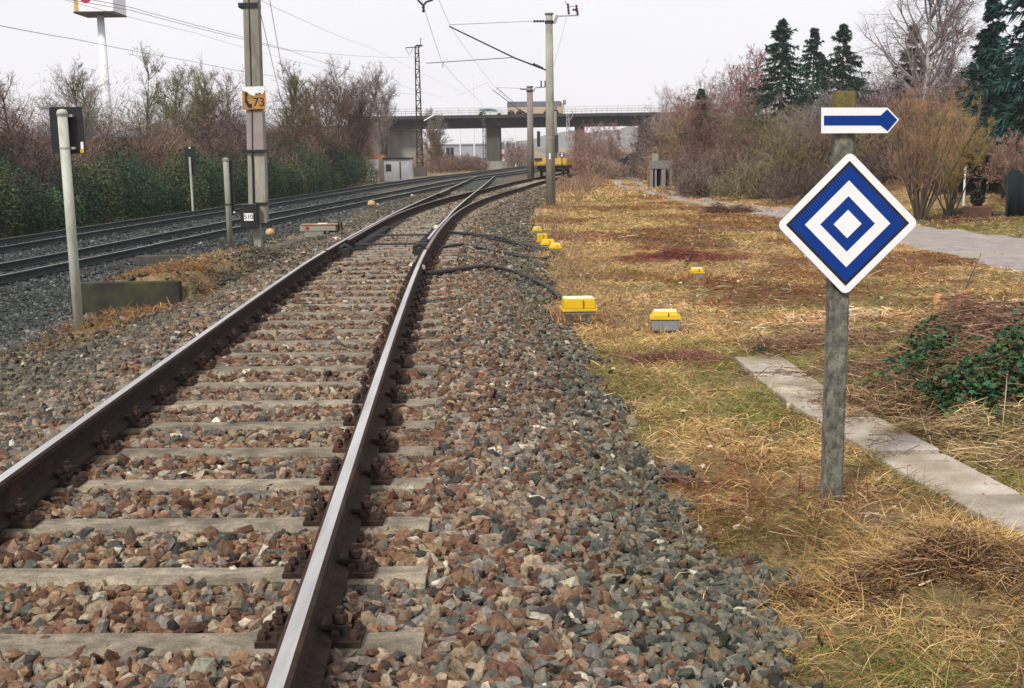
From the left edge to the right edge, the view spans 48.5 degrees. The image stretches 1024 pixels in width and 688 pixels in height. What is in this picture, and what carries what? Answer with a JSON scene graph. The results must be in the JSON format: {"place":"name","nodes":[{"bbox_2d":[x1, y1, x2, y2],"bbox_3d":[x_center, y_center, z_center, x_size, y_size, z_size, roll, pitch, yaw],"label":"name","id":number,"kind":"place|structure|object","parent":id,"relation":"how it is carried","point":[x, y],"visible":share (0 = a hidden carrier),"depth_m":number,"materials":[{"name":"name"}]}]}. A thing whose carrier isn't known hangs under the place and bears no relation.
{"place":"outdoors","nodes":[
{"label":"outdoors","id":0,"kind":"place"},
{"bbox_2d":[437,143,486,165],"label":"factory building","id":1,"kind":"structure","parent":0,"point":[479,148],"depth_m":226.69,"materials":[{"name":"white metal"}]},
{"bbox_2d":[0,147,1023,687],"bbox_3d":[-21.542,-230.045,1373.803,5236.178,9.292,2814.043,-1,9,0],"label":"ground","id":2,"kind":"structure","parent":0,"point":[540,153],"depth_m":8.24,"materials":[{"name":"plant"}]},
{"bbox_2d":[0,70,54,228],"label":"bare tree","id":3,"kind":"object","parent":2,"relation":"on","point":[13,121],"visible":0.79,"depth_m":43.17,"materials":[{"name":"brown plant"}]},
{"bbox_2d":[49,107,85,330],"bbox_3d":[-5.652,-1.543,14.617,0.419,2.949,0.188,-1,9,0],"label":"signal board post","id":4,"kind":"object","parent":2,"relation":"on","point":[67,131],"visible":0.93,"depth_m":14.51,"materials":[{"name":"grey metal"}]},
{"bbox_2d":[33,78,108,159],"bbox_3d":[-19.938,-8.798,51.269,2.817,6.323,3.860,4,10,25],"label":"bare tree","id":5,"kind":"object","parent":2,"relation":"on","point":[90,117],"visible":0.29,"depth_m":51.27,"materials":[{"name":"brown plant"}]},
{"bbox_2d":[33,55,110,131],"bbox_3d":[-24.368,-12.375,65.111,4.228,8.632,4.401,5,11,34],"label":"bare tree","id":6,"kind":"object","parent":2,"relation":"on","point":[72,89],"visible":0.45,"depth_m":64.47,"materials":[{"name":"brown plant"}]},
{"bbox_2d":[73,0,126,129],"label":"advertising pylon","id":7,"kind":"object","parent":2,"relation":"on","point":[86,11],"visible":0.59,"depth_m":88.92,"materials":[{"name":"white metal"}]},
{"bbox_2d":[80,280,181,313],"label":"retaining wall","id":8,"kind":"structure","parent":2,"relation":"on","point":[101,296],"depth_m":16.64,"materials":[{"name":"concrete"}]},
{"bbox_2d":[104,40,189,158],"bbox_3d":[-18.996,-11.489,59.316,4.317,8.706,3.450,-1,9,0],"label":"bare tree","id":9,"kind":"object","parent":2,"relation":"on","point":[150,104],"visible":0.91,"depth_m":58.90,"materials":[{"name":"brown plant"}]},
{"bbox_2d":[0,64,328,134],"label":"woodland","id":10,"kind":"object","parent":2,"relation":"on","point":[266,114],"visible":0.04,"depth_m":75.89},
{"bbox_2d":[136,254,205,265],"bbox_3d":[-6.326,-1.664,22.516,2.200,0.200,0.150,-1,9,0],"label":"concrete edging","id":11,"kind":"object","parent":2,"relation":"on","point":[146,260],"visible":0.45,"depth_m":22.44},
{"bbox_2d":[151,62,210,148],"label":"bare tree","id":12,"kind":"object","parent":2,"relation":"on","point":[177,82],"visible":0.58,"depth_m":68.67,"materials":[{"name":"brown plant"}]},
{"bbox_2d":[0,216,368,361],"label":"weeds","id":13,"kind":"object","parent":2,"relation":"on","point":[166,267],"visible":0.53,"depth_m":16.70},
{"bbox_2d":[0,115,377,238],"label":"hedge","id":14,"kind":"object","parent":2,"relation":"on","point":[157,200],"visible":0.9,"depth_m":49.25,"materials":[{"name":"green plant"}]},
{"bbox_2d":[184,147,196,210],"bbox_3d":[-14.229,-7.203,50.495,0.480,3.060,0.155,-1,9,0],"label":"signal board post","id":15,"kind":"object","parent":2,"relation":"on","point":[190,161],"visible":0.83,"depth_m":50.40,"materials":[{"name":"grey metal"}]},
{"bbox_2d":[180,55,235,150],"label":"bare tree","id":16,"kind":"object","parent":2,"relation":"on","point":[205,98],"visible":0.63,"depth_m":72.28,"materials":[{"name":"brown plant"}]},
{"bbox_2d":[177,65,245,140],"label":"bare tree","id":17,"kind":"object","parent":2,"relation":"on","point":[228,102],"visible":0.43,"depth_m":79.03,"materials":[{"name":"brown plant"}]},
{"bbox_2d":[0,250,449,687],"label":"railway track","id":18,"kind":"structure","parent":2,"relation":"on","point":[305,636],"depth_m":5.45,"materials":[{"name":"metal"}]},
{"bbox_2d":[222,158,235,247],"bbox_3d":[-8.188,-4.035,32.973,0.275,2.702,0.210,-1,9,0],"label":"marker post","id":19,"kind":"object","parent":2,"relation":"on","point":[227,163],"visible":0.88,"depth_m":32.92,"materials":[{"name":"metal"}]},
{"bbox_2d":[0,91,534,234],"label":"thicket","id":20,"kind":"object","parent":2,"relation":"on","point":[180,139],"visible":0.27,"depth_m":62.54,"materials":[{"name":"plant"}]},
{"bbox_2d":[238,0,297,246],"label":"catenary mast","id":21,"kind":"object","parent":2,"relation":"on","point":[254,214],"visible":0.99,"depth_m":28.62,"materials":[{"name":"metal"}]},
{"bbox_2d":[0,165,535,254],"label":"railway track","id":22,"kind":"structure","parent":2,"relation":"on","point":[209,214],"depth_m":45.89,"materials":[{"name":"metal"}]},
{"bbox_2d":[0,168,545,288],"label":"railway track","id":23,"kind":"structure","parent":2,"relation":"on","point":[44,270],"depth_m":34.81,"materials":[{"name":"metal"}]},
{"bbox_2d":[266,57,330,152],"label":"bare tree","id":24,"kind":"object","parent":2,"relation":"on","point":[295,85],"visible":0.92,"depth_m":75.86,"materials":[{"name":"brown plant"}]},
{"bbox_2d":[289,78,343,148],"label":"bare tree","id":25,"kind":"object","parent":2,"relation":"on","point":[313,96],"visible":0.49,"depth_m":85.49,"materials":[{"name":"brown plant"}]},
{"bbox_2d":[300,189,342,236],"bbox_3d":[-4.735,-3.848,33.332,2.925,1.361,0.561,-1,9,0],"label":"point machine","id":26,"kind":"object","parent":2,"relation":"on","point":[314,229],"visible":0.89,"depth_m":33.16,"materials":[{"name":"grey metal"}]},
{"bbox_2d":[298,72,365,149],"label":"bare tree","id":27,"kind":"object","parent":2,"relation":"on","point":[338,107],"visible":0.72,"depth_m":90.39,"materials":[{"name":"brown plant"}]},
{"bbox_2d":[310,54,401,180],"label":"bare tree","id":28,"kind":"object","parent":2,"relation":"on","point":[363,105],"visible":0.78,"depth_m":92.43,"materials":[{"name":"brown plant"}]},
{"bbox_2d":[368,82,404,154],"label":"bare tree","id":29,"kind":"object","parent":2,"relation":"on","point":[383,133],"visible":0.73,"depth_m":115.31,"materials":[{"name":"brown plant"}]},
{"bbox_2d":[366,155,413,180],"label":"trackside hut","id":30,"kind":"object","parent":2,"relation":"on","point":[393,169],"visible":0.82,"depth_m":98.82,"materials":[{"name":"grey"}]},
{"bbox_2d":[0,186,822,687],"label":"ballast stones","id":31,"kind":"object","parent":2,"relation":"on","point":[520,492],"visible":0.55,"depth_m":5.45,"materials":[{"name":"gravel"}]},
{"bbox_2d":[423,264,562,300],"bbox_3d":[-0.200,-0.906,15.765,1.945,0.421,3.614,-1,9,0],"label":"cable hose","id":32,"kind":"object","parent":31,"relation":"on","point":[484,266],"visible":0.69,"depth_m":15.94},
{"bbox_2d":[299,185,526,264],"bbox_3d":[-1.270,-4.542,37.366,4.704,0.548,40.801,-1,9,0],"label":"railway turnout","id":33,"kind":"object","parent":2,"relation":"on","point":[434,240],"visible":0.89,"depth_m":23.40,"materials":[{"name":"metal"}]},
{"bbox_2d":[406,38,435,176],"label":"lattice mast","id":34,"kind":"object","parent":2,"relation":"on","point":[419,171],"visible":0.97,"depth_m":115.71,"materials":[{"name":"metal"}]},
{"bbox_2d":[410,106,453,170],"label":"bare tree","id":35,"kind":"object","parent":2,"relation":"on","point":[438,127],"visible":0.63,"depth_m":146.99,"materials":[{"name":"brown plant"}]},
{"bbox_2d":[425,124,444,168],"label":"bare tree","id":36,"kind":"object","parent":2,"relation":"on","point":[435,144],"visible":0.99,"depth_m":137.53,"materials":[{"name":"brown plant"}]},
{"bbox_2d":[452,176,497,190],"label":"railway track","id":37,"kind":"structure","parent":2,"relation":"on","point":[471,183],"depth_m":70.76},
{"bbox_2d":[440,243,554,259],"bbox_3d":[0.054,-1.694,20.681,0.964,0.367,3.138,8,13,44],"label":"cable hose","id":38,"kind":"object","parent":2,"relation":"on","point":[480,248],"visible":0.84,"depth_m":20.58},
{"bbox_2d":[426,1,578,206],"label":"catenary mast","id":39,"kind":"object","parent":2,"relation":"on","point":[549,21],"visible":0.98,"depth_m":42.42,"materials":[{"name":"grey concrete"}]},
{"bbox_2d":[352,105,674,169],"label":"road bridge","id":40,"kind":"structure","parent":2,"relation":"on","point":[400,144],"depth_m":162.06,"materials":[{"name":"concrete"}]},
{"bbox_2d":[507,101,563,114],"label":"lorry","id":41,"kind":"object","parent":40,"relation":"on","point":[540,105],"visible":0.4,"depth_m":162.60,"materials":[{"name":"yellow metal"}]},
{"bbox_2d":[493,81,545,178],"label":"catenary mast","id":42,"kind":"object","parent":2,"relation":"on","point":[530,145],"visible":0.98,"depth_m":78.49,"materials":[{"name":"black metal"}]},
{"bbox_2d":[497,172,586,189],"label":"railway track","id":43,"kind":"structure","parent":2,"relation":"on","point":[530,183],"depth_m":66.24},
{"bbox_2d":[534,158,574,175],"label":"flat wagon","id":44,"kind":"object","parent":43,"relation":"on","point":[540,163],"visible":0.72,"depth_m":78.00,"materials":[{"name":"yellow metal"}]},
{"bbox_2d":[560,296,597,324],"bbox_3d":[0.762,-0.329,13.057,0.400,0.420,0.300,-2,9,-5],"label":"cable box","id":45,"kind":"object","parent":2,"relation":"on","point":[570,305],"visible":0.98,"depth_m":12.91,"materials":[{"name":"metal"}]},
{"bbox_2d":[479,169,682,329],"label":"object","id":46,"kind":"object","parent":2,"relation":"on","point":[585,183],"visible":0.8,"depth_m":20.24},
{"bbox_2d":[573,121,605,176],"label":"scrub bush","id":47,"kind":"object","parent":2,"relation":"on","point":[589,139],"visible":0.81,"depth_m":90.38,"materials":[{"name":"brown plant"}]},
{"bbox_2d":[560,139,634,179],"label":"scrub","id":48,"kind":"object","parent":2,"relation":"on","point":[597,163],"visible":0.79,"depth_m":86.25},
{"bbox_2d":[575,118,623,167],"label":"scrub bush","id":49,"kind":"object","parent":2,"relation":"on","point":[606,143],"visible":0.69,"depth_m":94.14,"materials":[{"name":"brown plant"}]},
{"bbox_2d":[626,111,664,156],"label":"bare tree","id":50,"kind":"object","parent":2,"relation":"on","point":[639,128],"visible":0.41,"depth_m":97.83,"materials":[{"name":"brown plant"}]},
{"bbox_2d":[625,105,686,179],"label":"bush","id":51,"kind":"object","parent":2,"relation":"on","point":[643,148],"visible":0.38,"depth_m":82.39,"materials":[{"name":"brown plant"}]},
{"bbox_2d":[573,343,746,368],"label":"dry grass","id":52,"kind":"structure","parent":2,"relation":"on","point":[657,355],"depth_m":10.68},
{"bbox_2d":[649,154,671,187],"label":"stone shelter","id":53,"kind":"object","parent":2,"relation":"on","point":[657,173],"visible":0.68,"depth_m":65.31,"materials":[{"name":"concrete"}]},
{"bbox_2d":[630,96,697,180],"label":"bush","id":54,"kind":"object","parent":2,"relation":"on","point":[662,154],"visible":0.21,"depth_m":80.35,"materials":[{"name":"brown plant"}]},
{"bbox_2d":[650,309,680,332],"bbox_3d":[1.674,-0.192,12.450,0.330,0.360,0.280,0,9,6],"label":"cable box","id":55,"kind":"object","parent":2,"relation":"on","point":[666,318],"visible":0.88,"depth_m":12.32,"materials":[{"name":"metal"}]},
{"bbox_2d":[651,75,726,146],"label":"bush","id":56,"kind":"object","parent":2,"relation":"on","point":[668,125],"visible":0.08,"depth_m":88.21,"materials":[{"name":"brown plant"}]},
{"bbox_2d":[656,107,725,176],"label":"bush","id":57,"kind":"object","parent":2,"relation":"on","point":[683,137],"visible":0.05,"depth_m":77.76,"materials":[{"name":"brown plant"}]},
{"bbox_2d":[675,88,717,160],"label":"conifer tree","id":58,"kind":"object","parent":2,"relation":"on","point":[700,94],"visible":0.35,"depth_m":76.25,"materials":[{"name":"green plant"}]},
{"bbox_2d":[601,244,798,267],"bbox_3d":[3.144,-1.688,20.809,3.929,0.348,2.264,-1,9,0],"label":"brush pile","id":59,"kind":"object","parent":2,"relation":"on","point":[668,254],"visible":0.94,"depth_m":20.61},
{"bbox_2d":[666,83,736,183],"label":"bush","id":60,"kind":"object","parent":2,"relation":"on","point":[699,139],"visible":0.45,"depth_m":66.50,"materials":[{"name":"brown plant"}]},
{"bbox_2d":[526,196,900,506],"bbox_3d":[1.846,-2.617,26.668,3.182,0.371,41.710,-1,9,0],"label":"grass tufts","id":61,"kind":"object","parent":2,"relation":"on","point":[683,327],"visible":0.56,"depth_m":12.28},
{"bbox_2d":[671,131,759,196],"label":"bush","id":62,"kind":"object","parent":2,"relation":"on","point":[698,184],"visible":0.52,"depth_m":49.81,"materials":[{"name":"brown plant"}]},
{"bbox_2d":[659,84,781,189],"bbox_3d":[11.357,-10.574,58.825,7.603,5.769,5.253,-1,9,0],"label":"bush","id":63,"kind":"object","parent":2,"relation":"on","point":[690,163],"visible":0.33,"depth_m":58.46,"materials":[{"name":"brown plant"}]},
{"bbox_2d":[672,122,774,195],"bbox_3d":[10.298,-8.324,51.284,6.907,3.610,4.549,-1,9,0],"label":"bush","id":64,"kind":"object","parent":2,"relation":"on","point":[741,142],"visible":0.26,"depth_m":51.00,"materials":[{"name":"brown plant"}]},
{"bbox_2d":[688,202,771,213],"bbox_3d":[7.196,-4.472,37.291,2.616,0.443,2.282,3,10,23],"label":"brush pile","id":65,"kind":"object","parent":2,"relation":"on","point":[720,208],"visible":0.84,"depth_m":37.09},
{"bbox_2d":[713,43,768,130],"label":"bare tree","id":66,"kind":"object","parent":2,"relation":"on","point":[744,85],"visible":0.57,"depth_m":81.45,"materials":[{"name":"brown plant"}]},
{"bbox_2d":[696,98,812,191],"bbox_3d":[11.838,-9.352,54.152,7.386,4.766,4.948,-1,9,0],"label":"bush","id":67,"kind":"object","parent":2,"relation":"on","point":[751,130],"visible":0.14,"depth_m":54.00,"materials":[{"name":"brown plant"}]},
{"bbox_2d":[692,17,821,155],"label":"spruce tree","id":68,"kind":"object","parent":2,"relation":"on","point":[781,35],"visible":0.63,"depth_m":66.04,"materials":[{"name":"green plant"}]},
{"bbox_2d":[734,357,800,374],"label":"path slab","id":69,"kind":"structure","parent":2,"relation":"on","point":[747,363],"depth_m":10.28,"materials":[{"name":"concrete"}]},
{"bbox_2d":[725,75,842,193],"bbox_3d":[13.050,-9.189,51.175,7.968,5.558,5.307,-1,9,0],"label":"bush","id":70,"kind":"object","parent":2,"relation":"on","point":[817,114],"visible":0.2,"depth_m":50.36,"materials":[{"name":"brown plant"}]},
{"bbox_2d":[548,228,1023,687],"bbox_3d":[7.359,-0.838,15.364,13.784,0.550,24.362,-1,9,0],"label":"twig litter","id":71,"kind":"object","parent":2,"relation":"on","point":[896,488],"visible":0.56,"depth_m":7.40,"materials":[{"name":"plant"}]},
{"bbox_2d":[705,107,867,200],"bbox_3d":[11.177,-7.524,46.304,7.080,4.268,4.690,-1,9,0],"label":"bush","id":72,"kind":"object","parent":2,"relation":"on","point":[745,178],"visible":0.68,"depth_m":45.70,"materials":[{"name":"brown plant"}]},
{"bbox_2d":[753,373,822,392],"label":"path slab","id":73,"kind":"structure","parent":2,"relation":"on","point":[795,385],"depth_m":9.48,"materials":[{"name":"concrete"}]},
{"bbox_2d":[553,249,1023,671],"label":"fallen leaves","id":74,"kind":"object","parent":2,"relation":"on","point":[830,633],"visible":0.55,"depth_m":10.58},
{"bbox_2d":[771,27,835,124],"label":"spruce tree","id":75,"kind":"object","parent":2,"relation":"on","point":[814,44],"visible":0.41,"depth_m":73.78,"materials":[{"name":"green plant"}]},
{"bbox_2d":[698,327,908,361],"bbox_3d":[2.917,-0.066,11.263,2.506,0.319,1.834,-1,9,0],"label":"brush pile","id":76,"kind":"object","parent":2,"relation":"on","point":[790,345],"visible":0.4,"depth_m":11.04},
{"bbox_2d":[603,287,1023,402],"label":"brush pile","id":77,"kind":"object","parent":2,"relation":"on","point":[973,316],"visible":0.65,"depth_m":10.01,"materials":[{"name":"plant"}]},
{"bbox_2d":[747,106,879,198],"bbox_3d":[12.525,-7.814,46.383,6.524,3.974,4.182,-1,9,0],"label":"bush","id":78,"kind":"object","parent":2,"relation":"on","point":[823,144],"visible":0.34,"depth_m":45.84,"materials":[{"name":"brown plant"}]},
{"bbox_2d":[615,296,1023,330],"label":"brush pile","id":79,"kind":"object","parent":2,"relation":"on","point":[856,315],"visible":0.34,"depth_m":12.86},
{"bbox_2d":[621,39,1019,158],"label":"woodland","id":80,"kind":"object","parent":2,"relation":"on","point":[864,76],"visible":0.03,"depth_m":93.22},
{"bbox_2d":[776,390,873,420],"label":"path slab","id":81,"kind":"structure","parent":2,"relation":"on","point":[787,398],"depth_m":8.68,"materials":[{"name":"concrete"}]},
{"bbox_2d":[804,23,883,111],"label":"spruce tree","id":82,"kind":"object","parent":2,"relation":"on","point":[843,36],"visible":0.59,"depth_m":68.01,"materials":[{"name":"green plant"}]},
{"bbox_2d":[672,69,1020,204],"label":"undergrowth","id":83,"kind":"object","parent":2,"relation":"on","point":[805,182],"visible":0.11,"depth_m":44.04,"materials":[{"name":"plant"}]},
{"bbox_2d":[779,91,915,499],"bbox_3d":[1.794,-0.159,6.207,0.730,2.386,0.134,-1,9,0],"label":"railway sign","id":84,"kind":"object","parent":2,"relation":"on","point":[847,223],"visible":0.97,"depth_m":6.07,"materials":[{"name":"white metal"}]},
{"bbox_2d":[734,547,970,627],"bbox_3d":[1.450,1.045,5.004,1.166,0.215,0.672,-1,9,0],"label":"brush pile","id":85,"kind":"object","parent":2,"relation":"on","point":[849,580],"visible":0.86,"depth_m":4.98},
{"bbox_2d":[816,417,938,455],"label":"path slab","id":86,"kind":"structure","parent":2,"relation":"on","point":[903,446],"depth_m":7.53,"materials":[{"name":"concrete"}]},
{"bbox_2d":[858,75,903,107],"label":"bare tree","id":87,"kind":"object","parent":2,"relation":"on","point":[881,88],"visible":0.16,"depth_m":76.51,"materials":[{"name":"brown plant"}]},
{"bbox_2d":[763,375,1018,453],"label":"dry grass","id":88,"kind":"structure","parent":2,"relation":"on","point":[868,404],"depth_m":8.33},
{"bbox_2d":[862,132,934,181],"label":"bush","id":89,"kind":"object","parent":2,"relation":"on","point":[874,170],"visible":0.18,"depth_m":42.60,"materials":[{"name":"brown plant"}]},
{"bbox_2d":[774,330,1023,448],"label":"brush pile","id":90,"kind":"object","parent":2,"relation":"on","point":[964,351],"visible":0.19,"depth_m":8.72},
{"bbox_2d":[776,510,1023,626],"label":"brush pile","id":91,"kind":"object","parent":2,"relation":"on","point":[949,555],"visible":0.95,"depth_m":4.99,"materials":[{"name":"plant"}]},
{"bbox_2d":[788,388,1023,478],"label":"dry grass","id":92,"kind":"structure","parent":2,"relation":"on","point":[966,428],"depth_m":7.63,"materials":[{"name":"plant"}]},
{"bbox_2d":[885,25,928,115],"bbox_3d":[21.133,-13.082,60.479,4.585,7.662,4.278,-1,9,0],"label":"conifer tree","id":93,"kind":"object","parent":2,"relation":"on","point":[905,76],"visible":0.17,"depth_m":60.41,"materials":[{"name":"green plant"}]},
{"bbox_2d":[800,293,1023,436],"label":"ivy patch","id":94,"kind":"object","parent":2,"relation":"on","point":[990,389],"visible":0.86,"depth_m":8.36,"materials":[{"name":"green plant"}]},
{"bbox_2d":[844,0,1006,113],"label":"birch tree","id":95,"kind":"object","parent":2,"relation":"on","point":[926,68],"visible":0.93,"depth_m":54.38,"materials":[{"name":"grey plant"}]},
{"bbox_2d":[883,80,983,220],"bbox_3d":[11.226,-5.133,30.358,2.552,3.860,2.197,2,10,15],"label":"willow bush","id":96,"kind":"object","parent":2,"relation":"on","point":[919,177],"visible":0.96,"depth_m":30.27,"materials":[{"name":"brown plant"}]},
{"bbox_2d":[874,454,1019,498],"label":"path slab","id":97,"kind":"structure","parent":2,"relation":"on","point":[966,480],"depth_m":6.74,"materials":[{"name":"concrete"}]},
{"bbox_2d":[910,0,983,107],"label":"birch tree","id":98,"kind":"object","parent":2,"relation":"on","point":[962,36],"visible":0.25,"depth_m":58.34,"materials":[{"name":"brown plant"}]},
{"bbox_2d":[898,90,996,215],"bbox_3d":[12.557,-5.516,32.768,3.094,3.772,1.905,-5,10,-24],"label":"willow bush","id":99,"kind":"object","parent":2,"relation":"on","point":[950,203],"visible":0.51,"depth_m":32.69,"materials":[{"name":"brown plant"}]},
{"bbox_2d":[912,209,1023,225],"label":"leaf litter","id":100,"kind":"object","parent":2,"relation":"on","point":[952,218],"visible":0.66,"depth_m":30.59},
{"bbox_2d":[962,188,991,216],"bbox_3d":[13.034,-3.935,31.858,0.654,0.860,0.528,-1,9,0],"label":"planter","id":101,"kind":"object","parent":2,"relation":"on","point":[977,209],"visible":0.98,"depth_m":31.67,"materials":[{"name":"ceramic"}]},
{"bbox_2d":[947,0,1022,156],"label":"conifer tree","id":102,"kind":"object","parent":2,"relation":"on","point":[988,37],"visible":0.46,"depth_m":44.52,"materials":[{"name":"green plant"}]},
{"bbox_2d":[947,495,1023,537],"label":"path slab","id":103,"kind":"structure","parent":2,"relation":"on","point":[1013,505],"depth_m":6.08,"materials":[{"name":"concrete"}]},
{"bbox_2d":[958,0,1023,185],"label":"conifer tree","id":104,"kind":"object","parent":2,"relation":"on","point":[1015,65],"visible":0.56,"depth_m":39.18,"materials":[{"name":"green plant"}]},
{"bbox_2d":[967,129,1023,191],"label":"rose bush","id":105,"kind":"object","parent":2,"relation":"on","point":[997,160],"visible":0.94,"depth_m":35.45,"materials":[{"name":"brown plant"}]},
{"bbox_2d":[1005,168,1023,216],"bbox_3d":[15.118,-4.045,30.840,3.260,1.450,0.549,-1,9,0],"label":"barrel","id":106,"kind":"object","parent":2,"relation":"on","point":[1014,203],"visible":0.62,"depth_m":31.03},
{"bbox_2d":[0,0,1023,147],"label":"sky","id":107,"kind":"structure","parent":0,"point":[613,55],"materials":[{"name":"white"}]},
{"bbox_2d":[423,126,637,151],"bbox_3d":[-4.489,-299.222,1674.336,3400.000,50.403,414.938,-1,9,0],"label":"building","id":108,"kind":"structure","parent":0,"point":[562,138],"depth_m":1578.24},
{"bbox_2d":[614,177,1023,271],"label":"path","id":109,"kind":"structure","parent":0,"point":[967,243],"depth_m":23.76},
{"bbox_2d":[934,147,1014,198],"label":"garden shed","id":110,"kind":"structure","parent":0,"point":[995,187],"depth_m":38.71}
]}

